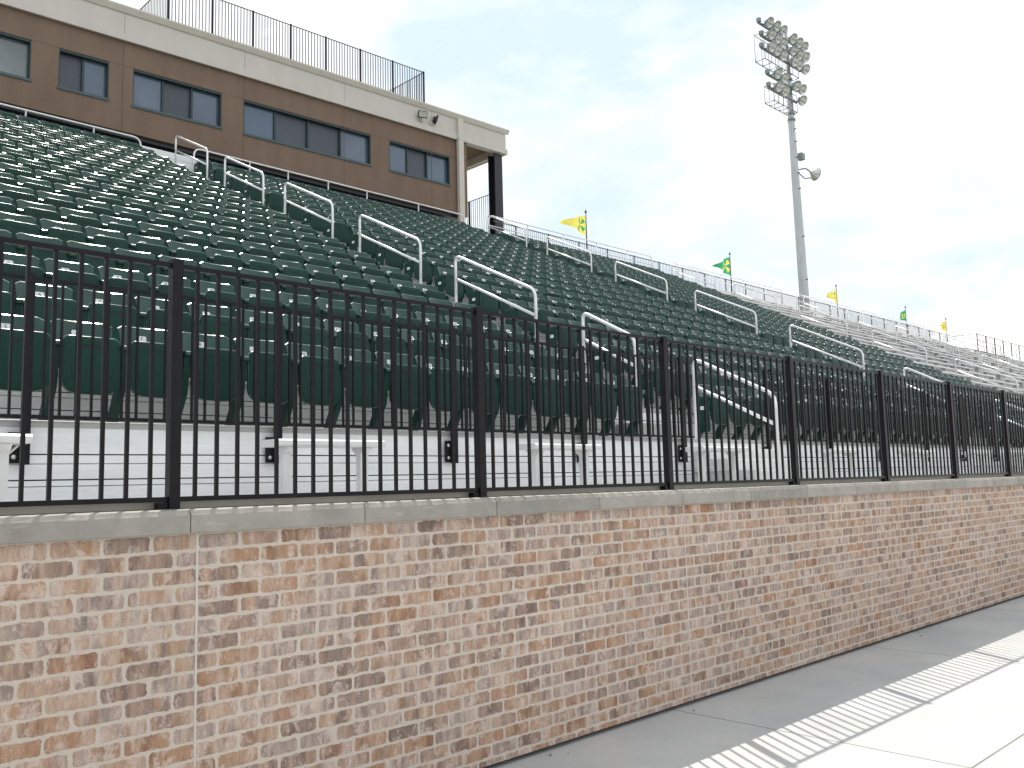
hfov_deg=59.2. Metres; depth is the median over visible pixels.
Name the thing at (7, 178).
stadium seat
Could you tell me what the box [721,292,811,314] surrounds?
bleacher bench
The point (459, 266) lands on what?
stadium seat
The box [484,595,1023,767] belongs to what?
pavement
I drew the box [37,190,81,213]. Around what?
stadium seat
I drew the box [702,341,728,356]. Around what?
stadium seat
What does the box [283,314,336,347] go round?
stadium seat
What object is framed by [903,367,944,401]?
stair handrail
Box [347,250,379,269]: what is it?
stadium seat
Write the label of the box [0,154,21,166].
stadium seat
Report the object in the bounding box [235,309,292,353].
stadium seat
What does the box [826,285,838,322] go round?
flagpole
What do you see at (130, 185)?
stadium seat
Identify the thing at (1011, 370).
bleacher bench
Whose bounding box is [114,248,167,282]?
stadium seat
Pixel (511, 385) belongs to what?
stadium seat
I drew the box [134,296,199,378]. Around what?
stadium seat
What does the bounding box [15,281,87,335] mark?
stadium seat
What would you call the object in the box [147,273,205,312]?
stadium seat
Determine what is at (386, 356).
stadium seat
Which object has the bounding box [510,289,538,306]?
stadium seat
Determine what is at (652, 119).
sky
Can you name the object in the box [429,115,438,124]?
wall floodlight
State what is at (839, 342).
stair handrail
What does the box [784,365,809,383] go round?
stadium seat
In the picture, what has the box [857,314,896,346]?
stair handrail
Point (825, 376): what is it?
stadium seat
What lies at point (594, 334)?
stadium seat
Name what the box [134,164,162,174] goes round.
stadium seat
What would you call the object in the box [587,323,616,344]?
stadium seat
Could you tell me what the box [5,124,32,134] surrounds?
stadium seat
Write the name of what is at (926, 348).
bleacher bench
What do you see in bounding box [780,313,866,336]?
bleacher bench
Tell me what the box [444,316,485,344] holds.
stadium seat
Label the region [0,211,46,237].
stadium seat
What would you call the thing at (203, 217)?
stadium seat
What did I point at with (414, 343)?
stadium seat
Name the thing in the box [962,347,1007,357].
bleacher bench
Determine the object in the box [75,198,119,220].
stadium seat
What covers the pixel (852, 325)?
bleacher bench
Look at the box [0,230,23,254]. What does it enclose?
stadium seat
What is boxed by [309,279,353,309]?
stadium seat
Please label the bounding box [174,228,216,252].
stadium seat
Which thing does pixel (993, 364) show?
bleacher bench
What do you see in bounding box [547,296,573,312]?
stadium seat
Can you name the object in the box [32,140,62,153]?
stadium seat
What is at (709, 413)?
stadium seat
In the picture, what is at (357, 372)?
stadium seat
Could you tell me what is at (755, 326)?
stair handrail
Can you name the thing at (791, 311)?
bleacher bench
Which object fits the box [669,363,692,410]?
stadium seat
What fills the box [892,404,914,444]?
stadium seat
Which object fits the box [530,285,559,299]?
stadium seat
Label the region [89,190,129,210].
stadium seat
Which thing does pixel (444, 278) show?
stadium seat
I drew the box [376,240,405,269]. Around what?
stadium seat
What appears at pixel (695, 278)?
stair handrail
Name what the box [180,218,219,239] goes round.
stadium seat
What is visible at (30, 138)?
stadium seat
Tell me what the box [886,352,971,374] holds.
bleacher bench
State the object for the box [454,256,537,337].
stair handrail
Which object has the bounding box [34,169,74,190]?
stadium seat
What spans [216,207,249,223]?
stadium seat
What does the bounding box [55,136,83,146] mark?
stadium seat
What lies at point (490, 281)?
stadium seat
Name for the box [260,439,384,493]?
walkway bench
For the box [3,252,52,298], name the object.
stadium seat
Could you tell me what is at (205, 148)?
stair handrail
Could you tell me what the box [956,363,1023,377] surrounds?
bleacher bench
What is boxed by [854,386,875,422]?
stadium seat
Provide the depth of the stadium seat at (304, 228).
16.83 m
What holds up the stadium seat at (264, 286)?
on the grandstand
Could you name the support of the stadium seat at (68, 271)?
on the grandstand
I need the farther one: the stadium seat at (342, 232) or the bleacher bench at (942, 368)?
the bleacher bench at (942, 368)
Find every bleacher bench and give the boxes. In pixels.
[701,285,794,308]
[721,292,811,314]
[738,298,829,320]
[758,305,847,326]
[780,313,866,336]
[803,321,886,343]
[805,310,887,329]
[814,327,906,351]
[822,316,903,335]
[833,335,927,358]
[840,322,919,340]
[857,329,936,346]
[861,343,948,366]
[876,335,953,352]
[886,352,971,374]
[895,342,971,361]
[896,331,956,345]
[910,337,971,350]
[912,361,994,380]
[915,349,989,367]
[926,342,986,355]
[935,356,1008,374]
[941,371,1019,389]
[942,348,1002,361]
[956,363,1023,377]
[960,353,1017,365]
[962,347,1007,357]
[971,381,1023,396]
[977,352,1023,362]
[977,359,1023,372]
[978,371,1023,384]
[991,357,1023,366]
[995,365,1023,374]
[1001,378,1023,387]
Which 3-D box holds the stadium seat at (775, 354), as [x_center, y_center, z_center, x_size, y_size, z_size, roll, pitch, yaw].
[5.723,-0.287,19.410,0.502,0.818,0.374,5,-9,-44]
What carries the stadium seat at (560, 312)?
on the grandstand
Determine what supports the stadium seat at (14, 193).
on the grandstand
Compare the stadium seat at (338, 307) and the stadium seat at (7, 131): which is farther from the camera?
the stadium seat at (7, 131)
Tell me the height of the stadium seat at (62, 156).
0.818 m
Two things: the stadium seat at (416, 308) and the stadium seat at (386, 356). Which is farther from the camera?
the stadium seat at (416, 308)
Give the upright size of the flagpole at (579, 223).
3.210 m
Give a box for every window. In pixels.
[0,32,30,81]
[57,48,109,100]
[132,69,221,129]
[243,100,371,166]
[389,140,450,186]
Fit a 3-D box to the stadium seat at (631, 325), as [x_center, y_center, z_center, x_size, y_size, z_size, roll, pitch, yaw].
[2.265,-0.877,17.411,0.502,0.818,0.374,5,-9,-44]
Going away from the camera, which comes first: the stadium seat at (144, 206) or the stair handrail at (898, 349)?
the stadium seat at (144, 206)
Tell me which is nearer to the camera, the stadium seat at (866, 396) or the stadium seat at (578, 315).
the stadium seat at (578, 315)
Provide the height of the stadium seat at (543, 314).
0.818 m
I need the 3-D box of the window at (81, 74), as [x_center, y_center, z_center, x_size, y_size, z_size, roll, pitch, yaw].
[-11.566,-8.304,24.292,1.330,1.155,0.220,5,-9,-44]
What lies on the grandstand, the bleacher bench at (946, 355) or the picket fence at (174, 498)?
the bleacher bench at (946, 355)
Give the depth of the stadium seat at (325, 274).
12.64 m
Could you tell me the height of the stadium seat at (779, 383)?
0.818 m
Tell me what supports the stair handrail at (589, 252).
on the grandstand
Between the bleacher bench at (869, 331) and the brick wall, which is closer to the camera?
the brick wall
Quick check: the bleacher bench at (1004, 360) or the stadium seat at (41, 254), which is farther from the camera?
the bleacher bench at (1004, 360)
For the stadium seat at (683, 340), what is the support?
on the grandstand
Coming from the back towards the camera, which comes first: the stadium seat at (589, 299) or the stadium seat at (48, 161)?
the stadium seat at (589, 299)
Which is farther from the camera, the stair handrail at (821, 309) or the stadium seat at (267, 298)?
the stair handrail at (821, 309)
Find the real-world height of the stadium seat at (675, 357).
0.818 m
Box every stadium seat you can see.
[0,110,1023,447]
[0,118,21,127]
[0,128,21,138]
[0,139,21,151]
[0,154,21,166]
[0,162,39,182]
[0,172,22,186]
[0,183,42,208]
[0,196,22,214]
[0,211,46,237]
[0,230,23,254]
[0,314,59,420]
[1,146,37,163]
[2,279,23,315]
[3,134,35,147]
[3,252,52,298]
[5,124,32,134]
[15,232,74,272]
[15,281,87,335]
[16,199,66,228]
[17,143,51,159]
[17,157,54,176]
[17,176,59,198]
[18,132,47,143]
[30,130,58,142]
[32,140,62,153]
[33,153,67,169]
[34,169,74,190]
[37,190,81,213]
[39,218,92,245]
[44,138,73,149]
[44,258,103,301]
[47,150,79,163]
[50,164,86,183]
[50,319,125,421]
[54,183,95,203]
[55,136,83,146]
[59,147,89,158]
[59,207,107,234]
[63,160,97,174]
[66,240,123,275]
[68,176,106,194]
[69,144,97,156]
[75,156,106,169]
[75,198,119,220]
[81,171,116,188]
[83,289,146,341]
[85,152,114,164]
[85,226,135,253]
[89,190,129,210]
[92,166,125,181]
[94,149,122,160]
[98,266,158,307]
[100,215,145,240]
[101,183,137,200]
[102,162,132,176]
[110,158,139,170]
[111,177,145,192]
[112,205,154,227]
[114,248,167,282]
[117,326,190,412]
[118,155,145,165]
[120,172,151,185]
[123,196,161,216]
[127,168,157,180]
[127,233,175,260]
[132,189,167,206]
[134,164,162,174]
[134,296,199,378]
[138,221,182,247]
[140,183,172,198]
[146,178,177,192]
[147,211,187,233]
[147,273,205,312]
[153,173,181,186]
[155,203,192,222]
[158,169,185,180]
[158,255,209,288]
[161,195,196,212]
[167,189,199,204]
[167,240,213,266]
[172,183,202,197]
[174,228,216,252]
[176,178,205,191]
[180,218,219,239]
[181,174,207,185]
[183,332,248,425]
[185,209,221,227]
[187,302,248,350]
[189,201,223,217]
[193,195,224,209]
[194,280,248,317]
[197,189,226,202]
[199,183,227,195]
[199,262,248,293]
[202,179,228,190]
[204,247,249,272]
[208,234,249,257]
[211,224,249,244]
[214,215,249,232]
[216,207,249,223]
[219,200,249,214]
[220,194,249,207]
[222,188,249,201]
[233,338,298,426]
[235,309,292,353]
[238,268,285,292]
[239,253,282,278]
[240,240,279,263]
[241,229,277,250]
[241,286,289,314]
[242,212,274,229]
[242,220,275,239]
[243,199,271,212]
[243,205,272,220]
[266,210,295,224]
[267,217,297,234]
[268,225,301,243]
[269,235,305,255]
[271,246,309,269]
[273,258,314,283]
[274,273,320,304]
[279,292,327,328]
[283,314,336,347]
[284,342,344,428]
[291,222,320,237]
[293,230,325,248]
[296,240,331,260]
[300,251,337,273]
[304,264,344,288]
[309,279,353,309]
[315,297,360,332]
[317,235,349,253]
[322,245,355,264]
[323,319,375,351]
[325,217,352,246]
[328,256,363,278]
[334,269,373,292]
[334,347,389,429]
[341,284,383,309]
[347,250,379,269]
[349,228,377,258]
[350,302,396,326]
[354,261,389,278]
[362,274,400,293]
[365,324,412,361]
[371,232,396,247]
[372,289,412,313]
[374,352,431,430]
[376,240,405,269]
[379,265,413,283]
[384,307,427,336]
[389,278,425,297]
[390,236,414,247]
[397,244,423,261]
[397,329,446,365]
[401,294,440,318]
[404,253,434,284]
[414,356,467,431]
[415,283,450,301]
[415,311,457,340]
[416,248,442,259]
[426,257,453,290]
[428,298,466,321]
[431,333,471,360]
[434,252,459,263]
[435,267,466,302]
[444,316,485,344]
[445,261,471,293]
[452,255,476,267]
[454,302,487,325]
[457,271,485,306]
[457,360,501,432]
[463,264,489,277]
[467,338,505,372]
[468,282,500,320]
[476,274,503,308]
[481,268,506,280]
[483,321,511,347]
[486,363,534,433]
[491,286,520,313]
[493,341,534,375]
[495,278,521,292]
[498,324,535,345]
[499,271,523,284]
[505,298,538,337]
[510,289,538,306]
[512,282,538,295]
[515,274,539,285]
[518,366,565,434]
[522,344,558,375]
[527,302,557,333]
[529,293,556,309]
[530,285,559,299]
[545,317,577,356]
[546,288,571,302]
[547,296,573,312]
[547,305,576,323]
[551,348,586,379]
[551,369,590,431]
[562,291,586,305]
[564,299,590,312]
[566,309,594,326]
[568,320,597,361]
[577,294,601,308]
[577,372,617,435]
[580,302,606,318]
[583,312,611,329]
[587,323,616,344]
[592,337,625,375]
[596,305,621,321]
[601,314,627,329]
[603,374,644,436]
[606,326,631,347]
[611,308,636,323]
[612,340,644,384]
[617,318,643,340]
[624,329,657,368]
[626,310,650,326]
[631,342,658,386]
[633,320,658,339]
[641,313,664,327]
[641,331,668,345]
[641,359,674,409]
[648,323,673,336]
[650,345,677,363]
[657,334,684,352]
[663,325,687,339]
[668,348,693,364]
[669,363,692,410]
[673,337,699,354]
[677,328,701,342]
[683,364,709,384]
[684,350,713,371]
[688,339,714,355]
[691,330,714,344]
[698,366,730,392]
[698,384,731,438]
[700,353,728,374]
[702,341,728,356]
[704,332,727,346]
[715,386,750,439]
[716,344,741,357]
[716,369,744,394]
[719,355,743,371]
[730,346,754,359]
[733,357,756,377]
[734,371,762,392]
[735,388,764,439]
[743,348,766,361]
[746,359,769,374]
[748,372,776,391]
[755,350,778,366]
[755,390,783,440]
[760,361,781,375]
[767,352,784,364]
[770,376,786,392]
[771,392,799,438]
[772,363,797,376]
[779,376,805,395]
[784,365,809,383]
[786,393,816,441]
[797,366,820,380]
[797,379,816,395]
[805,379,825,396]
[805,395,827,441]
[809,368,831,381]
[815,396,843,442]
[819,381,842,397]
[820,370,841,384]
[831,371,851,387]
[831,383,855,404]
[832,398,856,442]
[842,385,866,400]
[842,399,870,440]
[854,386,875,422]
[855,400,877,443]
[869,401,892,443]
[887,405,905,441]
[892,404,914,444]
[896,391,915,411]
[905,405,922,444]
[912,406,933,442]
[927,407,945,443]
[934,408,947,445]
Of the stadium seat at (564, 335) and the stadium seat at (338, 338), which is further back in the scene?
the stadium seat at (564, 335)
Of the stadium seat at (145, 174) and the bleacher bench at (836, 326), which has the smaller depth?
the stadium seat at (145, 174)
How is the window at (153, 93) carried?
in the press box
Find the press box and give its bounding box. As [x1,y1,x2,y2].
[0,0,508,235]
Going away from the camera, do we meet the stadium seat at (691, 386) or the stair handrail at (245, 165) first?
the stadium seat at (691, 386)
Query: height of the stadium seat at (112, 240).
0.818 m
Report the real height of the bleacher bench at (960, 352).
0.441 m
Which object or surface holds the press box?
on the grandstand
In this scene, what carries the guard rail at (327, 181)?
on the grandstand
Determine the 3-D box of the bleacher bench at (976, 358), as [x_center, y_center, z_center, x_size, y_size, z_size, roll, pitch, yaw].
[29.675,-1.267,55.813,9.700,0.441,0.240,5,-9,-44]
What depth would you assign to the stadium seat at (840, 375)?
19.37 m
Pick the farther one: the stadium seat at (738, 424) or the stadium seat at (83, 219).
the stadium seat at (738, 424)
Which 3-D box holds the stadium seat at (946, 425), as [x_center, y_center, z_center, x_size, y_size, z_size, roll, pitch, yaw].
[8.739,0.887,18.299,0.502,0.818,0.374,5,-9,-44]
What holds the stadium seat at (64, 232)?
on the grandstand
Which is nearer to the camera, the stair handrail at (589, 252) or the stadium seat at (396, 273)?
the stadium seat at (396, 273)
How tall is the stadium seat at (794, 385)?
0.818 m
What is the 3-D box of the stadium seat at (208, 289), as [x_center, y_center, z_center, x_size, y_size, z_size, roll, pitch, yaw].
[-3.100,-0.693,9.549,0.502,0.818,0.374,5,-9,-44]
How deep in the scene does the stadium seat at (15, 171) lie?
13.43 m
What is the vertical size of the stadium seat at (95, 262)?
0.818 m
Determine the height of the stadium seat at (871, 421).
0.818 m
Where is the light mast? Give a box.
[754,17,820,310]
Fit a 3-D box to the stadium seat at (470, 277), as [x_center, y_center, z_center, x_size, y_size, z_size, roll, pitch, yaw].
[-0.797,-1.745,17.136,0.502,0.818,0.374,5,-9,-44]
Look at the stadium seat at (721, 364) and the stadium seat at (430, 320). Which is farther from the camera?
the stadium seat at (721, 364)
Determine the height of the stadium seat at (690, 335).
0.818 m
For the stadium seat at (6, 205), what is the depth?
10.67 m
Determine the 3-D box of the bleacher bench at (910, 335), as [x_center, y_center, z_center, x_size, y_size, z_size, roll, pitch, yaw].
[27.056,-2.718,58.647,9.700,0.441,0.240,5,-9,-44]
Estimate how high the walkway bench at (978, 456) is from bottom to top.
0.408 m
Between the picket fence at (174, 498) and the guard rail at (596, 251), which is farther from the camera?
the guard rail at (596, 251)
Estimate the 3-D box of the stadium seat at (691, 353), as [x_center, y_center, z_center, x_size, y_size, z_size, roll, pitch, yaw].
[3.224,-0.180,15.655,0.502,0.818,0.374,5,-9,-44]
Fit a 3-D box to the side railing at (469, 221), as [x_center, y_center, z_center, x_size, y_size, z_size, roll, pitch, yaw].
[-1.987,-5.767,36.301,0.060,3.040,3.570,5,-9,-44]
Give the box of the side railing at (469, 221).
[465,194,488,231]
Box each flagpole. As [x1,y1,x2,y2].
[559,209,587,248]
[713,252,731,291]
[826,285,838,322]
[900,306,907,336]
[938,317,947,342]
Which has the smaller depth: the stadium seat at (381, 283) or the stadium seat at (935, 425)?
the stadium seat at (381, 283)
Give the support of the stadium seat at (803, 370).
on the grandstand
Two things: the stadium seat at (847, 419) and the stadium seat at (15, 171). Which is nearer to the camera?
the stadium seat at (15, 171)
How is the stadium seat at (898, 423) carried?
on the grandstand
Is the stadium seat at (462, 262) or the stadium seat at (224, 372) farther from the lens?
the stadium seat at (462, 262)
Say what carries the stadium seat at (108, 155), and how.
on the grandstand
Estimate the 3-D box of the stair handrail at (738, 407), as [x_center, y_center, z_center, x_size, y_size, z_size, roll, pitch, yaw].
[2.751,0.417,11.133,0.107,1.584,1.240,5,-9,-44]
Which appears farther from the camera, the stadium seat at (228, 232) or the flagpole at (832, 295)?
the flagpole at (832, 295)
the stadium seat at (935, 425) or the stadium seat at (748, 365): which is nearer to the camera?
the stadium seat at (748, 365)
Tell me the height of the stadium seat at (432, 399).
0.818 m
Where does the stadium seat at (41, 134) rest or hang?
on the grandstand
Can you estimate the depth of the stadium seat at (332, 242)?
16.13 m
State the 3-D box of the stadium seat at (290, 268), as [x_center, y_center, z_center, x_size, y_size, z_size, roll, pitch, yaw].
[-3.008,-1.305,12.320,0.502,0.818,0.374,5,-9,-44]
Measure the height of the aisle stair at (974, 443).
7.504 m
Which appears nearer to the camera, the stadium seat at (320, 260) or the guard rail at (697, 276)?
the stadium seat at (320, 260)
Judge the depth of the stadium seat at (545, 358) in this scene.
11.51 m
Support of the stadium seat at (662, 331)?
on the grandstand
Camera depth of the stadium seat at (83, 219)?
11.29 m
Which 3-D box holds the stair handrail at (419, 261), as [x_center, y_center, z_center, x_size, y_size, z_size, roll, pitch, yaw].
[-2.261,-2.354,16.557,0.107,1.976,1.960,5,-9,-44]
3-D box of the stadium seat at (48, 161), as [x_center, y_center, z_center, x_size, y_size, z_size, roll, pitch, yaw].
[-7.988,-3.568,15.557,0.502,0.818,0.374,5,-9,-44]
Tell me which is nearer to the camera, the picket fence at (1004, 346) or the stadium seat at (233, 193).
the stadium seat at (233, 193)
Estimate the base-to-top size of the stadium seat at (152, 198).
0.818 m
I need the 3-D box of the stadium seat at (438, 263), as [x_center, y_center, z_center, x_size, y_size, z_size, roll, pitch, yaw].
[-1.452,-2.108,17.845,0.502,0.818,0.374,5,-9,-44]
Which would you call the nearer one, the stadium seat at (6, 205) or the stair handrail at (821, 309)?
the stadium seat at (6, 205)
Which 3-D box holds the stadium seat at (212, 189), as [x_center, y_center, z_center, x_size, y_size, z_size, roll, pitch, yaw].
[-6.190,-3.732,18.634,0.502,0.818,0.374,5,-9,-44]
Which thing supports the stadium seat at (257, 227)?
on the grandstand
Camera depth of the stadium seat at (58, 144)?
18.32 m
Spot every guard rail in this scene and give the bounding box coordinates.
[0,103,141,145]
[193,149,464,221]
[489,215,652,267]
[671,262,782,303]
[795,294,875,323]
[885,317,946,341]
[953,334,1001,355]
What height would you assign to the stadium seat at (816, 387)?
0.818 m
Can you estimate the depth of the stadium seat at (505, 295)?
16.31 m
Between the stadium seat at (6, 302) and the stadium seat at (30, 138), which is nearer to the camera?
the stadium seat at (6, 302)
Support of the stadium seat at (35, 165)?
on the grandstand
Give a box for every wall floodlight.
[418,110,427,121]
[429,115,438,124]
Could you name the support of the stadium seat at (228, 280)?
on the grandstand
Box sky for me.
[111,0,1023,360]
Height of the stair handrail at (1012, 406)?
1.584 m
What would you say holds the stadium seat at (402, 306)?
on the grandstand
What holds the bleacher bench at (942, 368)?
on the grandstand
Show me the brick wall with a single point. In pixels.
(466, 632)
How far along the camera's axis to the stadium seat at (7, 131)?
17.67 m
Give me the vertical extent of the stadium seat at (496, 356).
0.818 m
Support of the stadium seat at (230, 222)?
on the grandstand
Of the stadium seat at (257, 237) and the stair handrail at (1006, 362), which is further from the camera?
the stair handrail at (1006, 362)
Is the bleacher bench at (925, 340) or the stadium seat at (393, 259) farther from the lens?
the bleacher bench at (925, 340)
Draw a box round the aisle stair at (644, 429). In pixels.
[546,351,694,438]
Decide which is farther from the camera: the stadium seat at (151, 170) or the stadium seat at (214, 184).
the stadium seat at (214, 184)
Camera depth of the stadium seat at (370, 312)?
10.87 m
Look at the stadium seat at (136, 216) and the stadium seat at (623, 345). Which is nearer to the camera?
the stadium seat at (136, 216)
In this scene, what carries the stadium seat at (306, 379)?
on the grandstand
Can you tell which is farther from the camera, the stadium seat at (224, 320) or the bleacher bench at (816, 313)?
the bleacher bench at (816, 313)
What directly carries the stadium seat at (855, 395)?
on the grandstand
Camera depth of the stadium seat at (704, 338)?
19.07 m
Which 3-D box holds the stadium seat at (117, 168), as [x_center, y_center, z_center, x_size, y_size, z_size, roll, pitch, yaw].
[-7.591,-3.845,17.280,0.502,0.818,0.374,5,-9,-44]
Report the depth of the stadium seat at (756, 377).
15.33 m
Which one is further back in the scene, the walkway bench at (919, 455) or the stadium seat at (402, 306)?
the walkway bench at (919, 455)
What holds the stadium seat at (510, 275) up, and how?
on the grandstand
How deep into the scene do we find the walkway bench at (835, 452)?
12.16 m
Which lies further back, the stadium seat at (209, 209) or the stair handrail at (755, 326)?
the stair handrail at (755, 326)
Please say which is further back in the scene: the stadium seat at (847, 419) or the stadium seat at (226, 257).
the stadium seat at (847, 419)
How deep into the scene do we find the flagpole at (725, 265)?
45.53 m
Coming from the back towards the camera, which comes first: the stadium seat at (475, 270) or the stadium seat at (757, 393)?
the stadium seat at (475, 270)
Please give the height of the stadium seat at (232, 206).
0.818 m
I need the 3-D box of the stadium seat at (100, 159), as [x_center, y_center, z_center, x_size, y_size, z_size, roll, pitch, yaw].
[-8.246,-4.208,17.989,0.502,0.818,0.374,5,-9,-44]
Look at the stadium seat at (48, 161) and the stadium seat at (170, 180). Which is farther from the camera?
the stadium seat at (170, 180)
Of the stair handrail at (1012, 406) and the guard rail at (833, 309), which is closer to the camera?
the stair handrail at (1012, 406)
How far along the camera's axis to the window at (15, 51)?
23.19 m
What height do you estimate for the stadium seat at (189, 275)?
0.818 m
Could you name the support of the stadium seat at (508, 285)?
on the grandstand
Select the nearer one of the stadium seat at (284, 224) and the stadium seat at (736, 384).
the stadium seat at (736, 384)
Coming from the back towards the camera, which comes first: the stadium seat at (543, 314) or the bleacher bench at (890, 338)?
the bleacher bench at (890, 338)
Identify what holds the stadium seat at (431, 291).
on the grandstand
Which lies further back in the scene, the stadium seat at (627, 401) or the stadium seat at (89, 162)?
the stadium seat at (89, 162)
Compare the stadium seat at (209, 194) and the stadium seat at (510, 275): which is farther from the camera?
the stadium seat at (510, 275)
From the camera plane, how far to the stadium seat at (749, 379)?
14.93 m
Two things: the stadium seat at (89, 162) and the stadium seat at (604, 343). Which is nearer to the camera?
the stadium seat at (604, 343)
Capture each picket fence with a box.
[0,236,1023,509]
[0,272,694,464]
[140,0,424,102]
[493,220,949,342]
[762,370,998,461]
[951,333,1023,360]
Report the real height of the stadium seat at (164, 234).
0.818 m
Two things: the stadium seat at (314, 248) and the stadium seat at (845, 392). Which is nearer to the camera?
the stadium seat at (314, 248)
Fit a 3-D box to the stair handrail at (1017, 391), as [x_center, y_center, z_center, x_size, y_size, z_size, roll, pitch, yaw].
[15.743,0.037,29.897,0.107,1.969,1.960,5,-9,-44]
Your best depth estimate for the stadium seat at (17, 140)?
16.95 m
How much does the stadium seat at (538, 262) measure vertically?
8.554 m
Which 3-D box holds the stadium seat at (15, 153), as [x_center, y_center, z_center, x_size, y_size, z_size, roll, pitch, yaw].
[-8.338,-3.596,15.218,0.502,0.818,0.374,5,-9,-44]
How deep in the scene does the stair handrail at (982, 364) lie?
39.94 m
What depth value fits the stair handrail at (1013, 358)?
60.03 m
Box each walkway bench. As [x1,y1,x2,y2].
[0,434,32,501]
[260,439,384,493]
[519,443,601,485]
[685,446,748,480]
[815,449,860,477]
[896,450,934,474]
[959,451,989,473]
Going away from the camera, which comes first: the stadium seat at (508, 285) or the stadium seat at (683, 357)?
the stadium seat at (683, 357)
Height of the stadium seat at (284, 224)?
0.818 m
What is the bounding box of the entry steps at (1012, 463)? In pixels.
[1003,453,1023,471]
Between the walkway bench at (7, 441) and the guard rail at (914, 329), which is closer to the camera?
the walkway bench at (7, 441)
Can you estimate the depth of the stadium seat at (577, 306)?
17.76 m
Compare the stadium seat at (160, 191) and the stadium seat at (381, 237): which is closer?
the stadium seat at (160, 191)
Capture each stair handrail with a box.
[175,135,207,178]
[224,157,263,203]
[284,182,333,237]
[358,214,421,283]
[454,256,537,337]
[487,215,526,246]
[546,237,591,271]
[581,312,636,385]
[614,261,667,300]
[676,264,714,288]
[692,359,781,478]
[694,290,757,333]
[734,283,777,311]
[789,325,864,375]
[798,305,847,336]
[803,296,839,323]
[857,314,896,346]
[871,330,927,365]
[894,319,927,342]
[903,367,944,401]
[916,333,959,365]
[943,335,979,360]
[954,359,1018,393]
[962,337,993,357]
[981,355,1023,377]
[996,399,1022,426]
[997,353,1023,367]
[1008,351,1023,361]
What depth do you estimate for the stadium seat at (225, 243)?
12.65 m
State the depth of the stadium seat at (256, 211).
17.20 m
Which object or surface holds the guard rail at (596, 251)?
on the grandstand
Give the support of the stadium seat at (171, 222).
on the grandstand
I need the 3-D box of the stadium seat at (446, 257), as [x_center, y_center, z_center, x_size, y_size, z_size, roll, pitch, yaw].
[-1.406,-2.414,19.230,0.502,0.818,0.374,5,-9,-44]
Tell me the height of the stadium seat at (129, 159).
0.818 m
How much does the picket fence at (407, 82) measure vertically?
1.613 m
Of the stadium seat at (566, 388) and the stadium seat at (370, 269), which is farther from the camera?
the stadium seat at (370, 269)
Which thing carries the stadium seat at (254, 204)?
on the grandstand
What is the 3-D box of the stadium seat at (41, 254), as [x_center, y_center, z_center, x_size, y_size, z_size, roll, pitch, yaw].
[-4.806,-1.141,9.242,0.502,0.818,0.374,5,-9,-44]
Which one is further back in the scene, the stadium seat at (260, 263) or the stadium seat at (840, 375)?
the stadium seat at (840, 375)
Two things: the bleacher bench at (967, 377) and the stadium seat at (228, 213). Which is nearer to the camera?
the stadium seat at (228, 213)
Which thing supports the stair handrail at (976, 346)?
on the grandstand
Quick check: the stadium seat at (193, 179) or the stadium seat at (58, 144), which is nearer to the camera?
the stadium seat at (58, 144)
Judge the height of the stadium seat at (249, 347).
0.818 m
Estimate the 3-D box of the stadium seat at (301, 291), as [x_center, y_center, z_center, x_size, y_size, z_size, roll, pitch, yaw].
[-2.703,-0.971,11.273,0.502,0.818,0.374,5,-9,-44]
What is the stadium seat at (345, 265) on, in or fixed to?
on the grandstand
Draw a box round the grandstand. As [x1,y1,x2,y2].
[0,115,1023,515]
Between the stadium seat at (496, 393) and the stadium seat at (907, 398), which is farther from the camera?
the stadium seat at (907, 398)
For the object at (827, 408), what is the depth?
14.46 m
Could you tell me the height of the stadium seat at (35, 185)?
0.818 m
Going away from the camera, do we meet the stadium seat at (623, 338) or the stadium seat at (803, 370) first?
the stadium seat at (623, 338)
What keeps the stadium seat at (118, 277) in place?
on the grandstand
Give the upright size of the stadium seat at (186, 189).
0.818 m
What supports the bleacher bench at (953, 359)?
on the grandstand
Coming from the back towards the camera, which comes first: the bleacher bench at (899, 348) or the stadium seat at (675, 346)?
the bleacher bench at (899, 348)
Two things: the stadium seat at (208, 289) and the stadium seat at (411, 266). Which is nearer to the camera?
the stadium seat at (208, 289)
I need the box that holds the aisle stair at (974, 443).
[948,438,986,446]
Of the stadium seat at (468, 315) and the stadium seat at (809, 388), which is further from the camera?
the stadium seat at (809, 388)
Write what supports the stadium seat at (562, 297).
on the grandstand
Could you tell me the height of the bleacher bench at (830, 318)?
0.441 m
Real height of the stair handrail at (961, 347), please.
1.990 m
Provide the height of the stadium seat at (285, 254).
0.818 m
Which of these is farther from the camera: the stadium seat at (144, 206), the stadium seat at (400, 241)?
the stadium seat at (400, 241)
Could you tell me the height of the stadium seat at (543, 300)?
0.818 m
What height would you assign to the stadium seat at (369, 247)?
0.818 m
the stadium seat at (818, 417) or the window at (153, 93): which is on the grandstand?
the stadium seat at (818, 417)
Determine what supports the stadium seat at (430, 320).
on the grandstand
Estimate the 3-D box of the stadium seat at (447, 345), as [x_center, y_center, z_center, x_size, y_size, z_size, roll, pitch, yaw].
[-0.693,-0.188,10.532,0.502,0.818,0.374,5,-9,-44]
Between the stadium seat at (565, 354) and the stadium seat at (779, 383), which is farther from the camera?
the stadium seat at (779, 383)
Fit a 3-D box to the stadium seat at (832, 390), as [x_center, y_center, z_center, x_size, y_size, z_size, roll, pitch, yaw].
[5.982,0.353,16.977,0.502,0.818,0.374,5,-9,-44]
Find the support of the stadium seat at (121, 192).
on the grandstand
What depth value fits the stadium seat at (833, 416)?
14.80 m
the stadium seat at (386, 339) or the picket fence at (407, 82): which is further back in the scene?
the picket fence at (407, 82)
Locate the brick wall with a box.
[0,476,1023,767]

